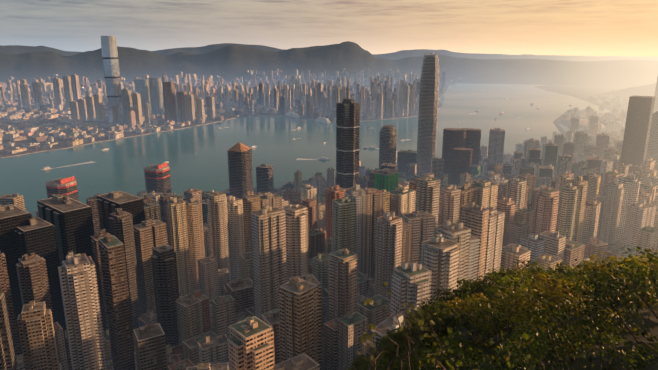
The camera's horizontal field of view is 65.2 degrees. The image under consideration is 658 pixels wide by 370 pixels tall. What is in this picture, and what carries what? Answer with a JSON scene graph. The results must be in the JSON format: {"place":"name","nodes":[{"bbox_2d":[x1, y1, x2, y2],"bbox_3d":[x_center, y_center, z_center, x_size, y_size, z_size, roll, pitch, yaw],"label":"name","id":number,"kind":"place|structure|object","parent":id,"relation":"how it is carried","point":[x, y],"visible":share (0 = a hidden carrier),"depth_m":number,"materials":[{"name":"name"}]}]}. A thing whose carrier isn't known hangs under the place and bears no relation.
{"place":"outdoors","nodes":[
{"label":"outdoors","id":0,"kind":"place"},
{"bbox_2d":[52,161,93,168],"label":"boat wake","id":1,"kind":"object","parent":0,"point":[76,164],"visible":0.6,"depth_m":1903.13,"materials":[{"name":"white liquid"}]},
{"bbox_2d":[0,82,458,156],"bbox_3d":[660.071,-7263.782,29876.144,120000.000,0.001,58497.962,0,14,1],"label":"city ground","id":2,"kind":"structure","parent":0,"point":[59,145],"depth_m":2865.35,"materials":[{"name":"grey concrete"}]},
{"bbox_2d":[0,83,609,216],"bbox_3d":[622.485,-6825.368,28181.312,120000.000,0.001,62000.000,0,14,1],"label":"harbor water","id":3,"kind":"structure","parent":0,"point":[195,157],"depth_m":2269.70,"materials":[{"name":"liquid"}]},
{"bbox_2d":[0,83,459,157],"bbox_3d":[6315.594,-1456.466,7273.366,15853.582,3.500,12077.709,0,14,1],"label":"kowloon seawall","id":4,"kind":"object","parent":3,"relation":"on","point":[182,128],"visible":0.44,"depth_m":2732.57,"materials":[{"name":"concrete"}]},
{"bbox_2d":[284,110,299,117],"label":"cruise ship","id":5,"kind":"object","parent":3,"relation":"on","point":[294,115],"visible":0.92,"depth_m":3282.57,"materials":[{"name":"grey metal"}]},
{"bbox_2d":[315,117,330,123],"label":"cruise ship","id":6,"kind":"object","parent":3,"relation":"on","point":[323,120],"visible":0.98,"depth_m":3041.02,"materials":[{"name":"grey metal"}]},
{"bbox_2d":[0,41,657,86],"bbox_3d":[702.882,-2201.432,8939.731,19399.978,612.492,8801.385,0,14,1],"label":"kowloon hills","id":7,"kind":"structure","parent":0,"point":[232,62],"depth_m":8253.95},
{"bbox_2d":[0,43,657,60],"bbox_3d":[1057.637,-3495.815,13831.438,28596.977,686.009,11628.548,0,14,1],"label":"hills","id":8,"kind":"structure","parent":0,"point":[20,49],"depth_m":14424.48,"materials":[{"name":"grey"}]},
{"bbox_2d":[0,0,657,56],"label":"sky","id":9,"kind":"structure","parent":0,"point":[624,28],"materials":[{"name":"orange"}]},
{"bbox_2d":[279,85,628,189],"bbox_3d":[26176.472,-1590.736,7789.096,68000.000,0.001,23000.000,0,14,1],"label":"flat island ground","id":10,"kind":"structure","parent":0,"point":[581,92],"depth_m":5467.77,"materials":[{"name":"beige"}]},
{"bbox_2d":[0,68,657,369],"bbox_3d":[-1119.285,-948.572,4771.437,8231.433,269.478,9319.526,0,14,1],"label":"city buildings","id":11,"kind":"structure","parent":10,"relation":"on","point":[296,273],"depth_m":595.13,"materials":[{"name":"beige concrete"}]},
{"bbox_2d":[0,36,657,369],"bbox_3d":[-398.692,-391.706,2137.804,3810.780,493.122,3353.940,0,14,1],"label":"skyscrapers","id":12,"kind":"structure","parent":10,"relation":"on","point":[57,230],"depth_m":1295.29,"materials":[{"name":"grey glass"}]},
{"bbox_2d":[536,87,610,133],"bbox_3d":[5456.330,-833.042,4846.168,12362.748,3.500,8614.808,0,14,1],"label":"seawall island","id":13,"kind":"structure","parent":0,"point":[572,96],"depth_m":4450.56,"materials":[{"name":"concrete"}]},
{"bbox_2d":[590,83,655,135],"bbox_3d":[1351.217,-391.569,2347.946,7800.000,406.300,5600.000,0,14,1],"label":"hill","id":14,"kind":"structure","parent":0,"point":[647,90],"depth_m":4823.89,"materials":[{"name":"beige"}]},
{"bbox_2d":[348,282,538,369],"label":"shrub","id":15,"kind":"object","parent":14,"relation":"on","point":[422,328],"depth_m":8.71,"materials":[{"name":"green plant"}]},
{"bbox_2d":[344,247,657,369],"bbox_3d":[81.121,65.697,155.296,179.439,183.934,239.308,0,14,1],"label":"hillside tree crowns","id":16,"kind":"object","parent":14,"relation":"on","point":[569,289],"visible":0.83,"depth_m":39.63,"materials":[{"name":"green plant"}]},
{"bbox_2d":[380,295,657,369],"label":"hillside understory","id":17,"kind":"object","parent":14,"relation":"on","point":[649,323],"visible":0.12,"depth_m":36.55,"materials":[{"name":"green plant"}]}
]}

